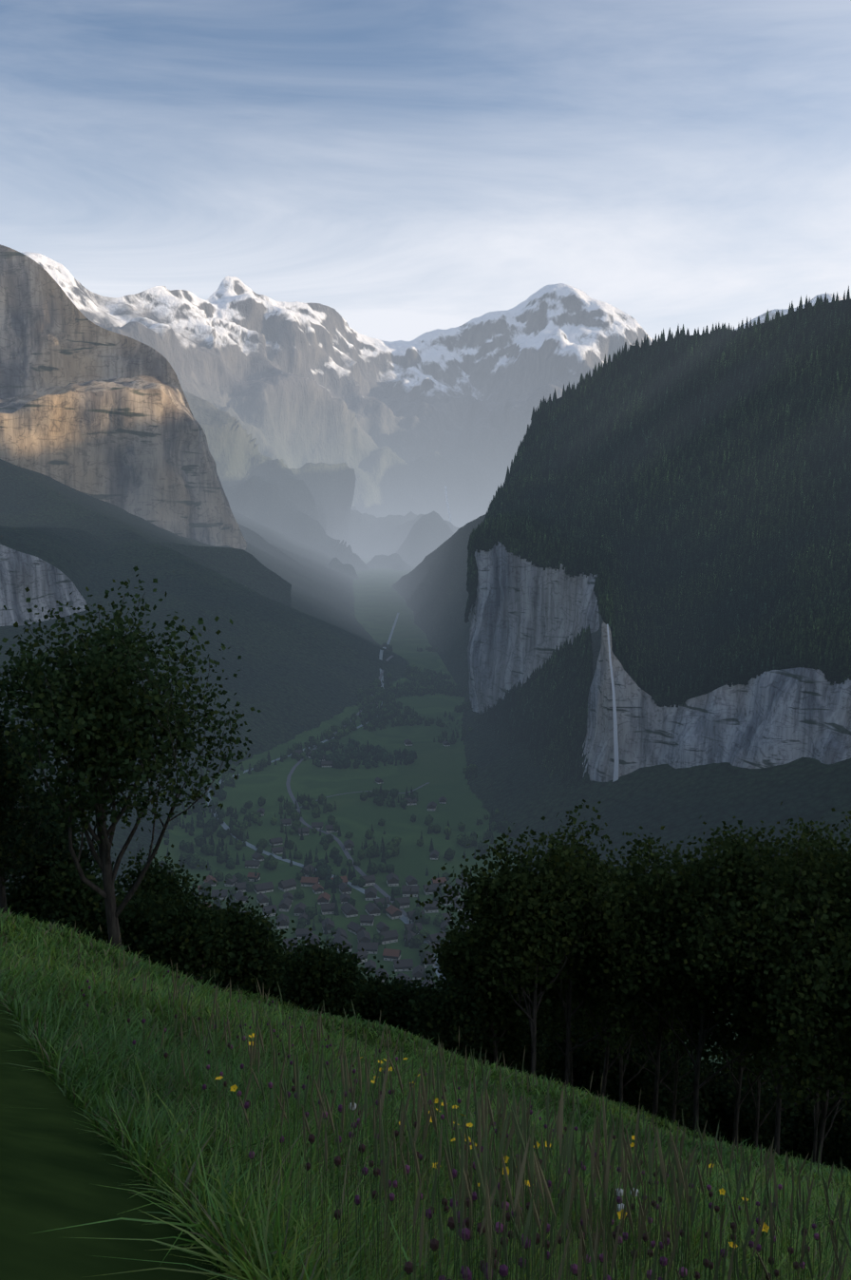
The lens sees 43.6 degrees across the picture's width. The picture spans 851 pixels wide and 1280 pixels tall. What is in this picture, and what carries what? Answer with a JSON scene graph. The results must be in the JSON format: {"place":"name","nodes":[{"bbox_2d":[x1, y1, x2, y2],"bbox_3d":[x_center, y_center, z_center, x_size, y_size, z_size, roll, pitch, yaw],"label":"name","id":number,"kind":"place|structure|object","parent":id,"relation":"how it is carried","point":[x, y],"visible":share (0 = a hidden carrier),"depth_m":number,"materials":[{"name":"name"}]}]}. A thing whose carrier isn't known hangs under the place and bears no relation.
{"place":"outdoors","nodes":[
{"label":"outdoors","id":0,"kind":"place"},
{"bbox_2d":[0,544,88,626],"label":"cliff","id":1,"kind":"structure","parent":0,"point":[47,584],"depth_m":2293.39,"materials":[{"name":"grey stone"}]},
{"bbox_2d":[0,244,247,550],"bbox_3d":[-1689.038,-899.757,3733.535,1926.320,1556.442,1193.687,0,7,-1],"label":"cliff","id":2,"kind":"structure","parent":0,"point":[87,407],"depth_m":4042.33,"materials":[{"name":"grey stone"}]},
{"bbox_2d":[237,523,305,568],"bbox_3d":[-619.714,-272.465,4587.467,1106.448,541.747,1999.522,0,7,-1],"label":"mountain slope","id":3,"kind":"structure","parent":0,"point":[256,539],"depth_m":5203.40,"materials":[{"name":"grey stone"}]},
{"bbox_2d":[206,612,445,979],"bbox_3d":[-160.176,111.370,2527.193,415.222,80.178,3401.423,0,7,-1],"label":"river","id":4,"kind":"structure","parent":0,"point":[404,919],"depth_m":1432.89,"materials":[{"name":"grey liquid"}]},
{"bbox_2d":[286,655,414,923],"bbox_3d":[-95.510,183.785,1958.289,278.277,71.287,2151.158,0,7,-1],"label":"valley road","id":5,"kind":"structure","parent":0,"point":[359,869],"depth_m":1502.50,"materials":[{"name":"grey asphalt"}]},
{"bbox_2d":[299,782,429,807],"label":"farm road","id":6,"kind":"structure","parent":0,"point":[372,791],"depth_m":1684.38,"materials":[{"name":"grey asphalt"}]},
{"bbox_2d":[0,458,850,1089],"bbox_3d":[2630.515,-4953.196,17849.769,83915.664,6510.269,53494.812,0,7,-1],"label":"terrain","id":7,"kind":"structure","parent":0,"point":[310,662],"depth_m":1847.42,"materials":[{"name":"green plant"}]},
{"bbox_2d":[0,525,291,607],"bbox_3d":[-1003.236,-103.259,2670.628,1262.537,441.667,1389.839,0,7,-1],"label":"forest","id":8,"kind":"object","parent":7,"relation":"on","point":[73,555],"visible":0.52,"depth_m":2965.78,"materials":[{"name":"green plant"}]},
{"bbox_2d":[124,644,515,990],"bbox_3d":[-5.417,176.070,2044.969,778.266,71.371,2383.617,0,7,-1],"label":"valley conifers","id":9,"kind":"object","parent":7,"relation":"on","point":[352,874],"visible":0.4,"depth_m":1516.79,"materials":[{"name":"green plant"}]},
{"bbox_2d":[197,703,476,990],"bbox_3d":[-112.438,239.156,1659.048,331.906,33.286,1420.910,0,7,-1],"label":"village houses","id":10,"kind":"structure","parent":7,"relation":"on","point":[348,910],"depth_m":1206.46,"materials":[{"name":"grey paint"}]},
{"bbox_2d":[134,642,817,1058],"bbox_3d":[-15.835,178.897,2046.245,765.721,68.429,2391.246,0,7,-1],"label":"broadleaf tree","id":11,"kind":"object","parent":7,"relation":"on","point":[323,867],"visible":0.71,"depth_m":1527.24,"materials":[{"name":"green plant"}]},
{"bbox_2d":[443,624,593,793],"bbox_3d":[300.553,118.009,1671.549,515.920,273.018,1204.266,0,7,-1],"label":"forested slope","id":12,"kind":"structure","parent":7,"relation":"on","point":[506,720],"depth_m":1746.25,"materials":[{"name":"green plant"}]},
{"bbox_2d":[490,648,591,779],"bbox_3d":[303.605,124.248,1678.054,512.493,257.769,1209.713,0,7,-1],"label":"conifer trees","id":13,"kind":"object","parent":7,"relation":"on","point":[582,682],"visible":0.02,"depth_m":1692.17,"materials":[{"name":"green plant"}]},
{"bbox_2d":[0,919,850,1279],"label":"meadow ground","id":14,"kind":"structure","parent":0,"point":[57,1171],"depth_m":4.44,"materials":[{"name":"green plant"}]},
{"bbox_2d":[0,686,115,919],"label":"trees","id":15,"kind":"object","parent":14,"relation":"on","point":[36,849],"depth_m":60.42,"materials":[{"name":"green plant"}]},
{"bbox_2d":[0,564,261,952],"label":"tree","id":16,"kind":"object","parent":14,"relation":"on","point":[89,725],"depth_m":44.33,"materials":[{"name":"green plant"}]},
{"bbox_2d":[4,842,547,1069],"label":"bushes","id":17,"kind":"object","parent":14,"relation":"on","point":[163,928],"depth_m":63.60,"materials":[{"name":"green plant"}]},
{"bbox_2d":[0,905,850,1279],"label":"meadow grass","id":18,"kind":"structure","parent":14,"relation":"on","point":[226,1212],"depth_m":7.76,"materials":[{"name":"green plant"}]},
{"bbox_2d":[42,921,850,1279],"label":"meadow flowers","id":19,"kind":"object","parent":14,"relation":"on","point":[489,1186],"visible":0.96,"depth_m":3.73,"materials":[{"name":"green plant"}]},
{"bbox_2d":[410,799,850,1164],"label":"trees","id":20,"kind":"object","parent":14,"relation":"on","point":[499,936],"depth_m":62.66,"materials":[{"name":"green plant"}]},
{"bbox_2d":[483,1008,850,1172],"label":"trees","id":21,"kind":"object","parent":14,"relation":"on","point":[588,1060],"depth_m":110.36,"materials":[{"name":"green plant"}]},
{"bbox_2d":[0,0,850,342],"label":"sky","id":22,"kind":"structure","parent":0,"point":[406,169],"materials":[{"name":"blue"}]},
{"bbox_2d":[21,251,846,581],"bbox_3d":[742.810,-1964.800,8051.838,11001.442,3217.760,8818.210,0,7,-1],"label":"snowy mountains","id":23,"kind":"structure","parent":0,"point":[328,430],"depth_m":9273.71,"materials":[{"name":"grey stone"}]},
{"bbox_2d":[391,514,485,700],"bbox_3d":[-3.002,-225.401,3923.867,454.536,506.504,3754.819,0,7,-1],"label":"mountain slope","id":24,"kind":"structure","parent":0,"point":[430,588],"depth_m":3758.67,"materials":[{"name":"grey stone"}]},
{"bbox_2d":[444,485,451,522],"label":"waterfall","id":25,"kind":"structure","parent":0,"point":[447,500],"depth_m":7840.99,"materials":[{"name":"white liquid"}]},
{"bbox_2d":[467,541,599,714],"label":"cliff","id":26,"kind":"structure","parent":0,"point":[527,618],"depth_m":2007.83,"materials":[{"name":"grey stone"}]},
{"bbox_2d":[465,298,850,705],"bbox_3d":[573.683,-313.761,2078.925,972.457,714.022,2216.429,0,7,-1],"label":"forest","id":27,"kind":"object","parent":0,"point":[473,591],"visible":0.02,"depth_m":2027.87,"materials":[{"name":"green plant"}]},
{"bbox_2d":[464,286,850,707],"bbox_3d":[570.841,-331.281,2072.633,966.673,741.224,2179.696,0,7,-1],"label":"forest trees","id":28,"kind":"object","parent":27,"relation":"on","point":[725,653],"visible":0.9,"depth_m":2006.10,"materials":[{"name":"green plant"}]},
{"bbox_2d":[582,622,850,782],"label":"cliff","id":29,"kind":"structure","parent":0,"point":[771,718],"depth_m":1336.88,"materials":[{"name":"grey stone"}]},
{"bbox_2d":[607,623,619,782],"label":"waterfall","id":30,"kind":"structure","parent":29,"relation":"on","point":[617,761],"depth_m":1434.48,"materials":[{"name":"white liquid"}]}
]}

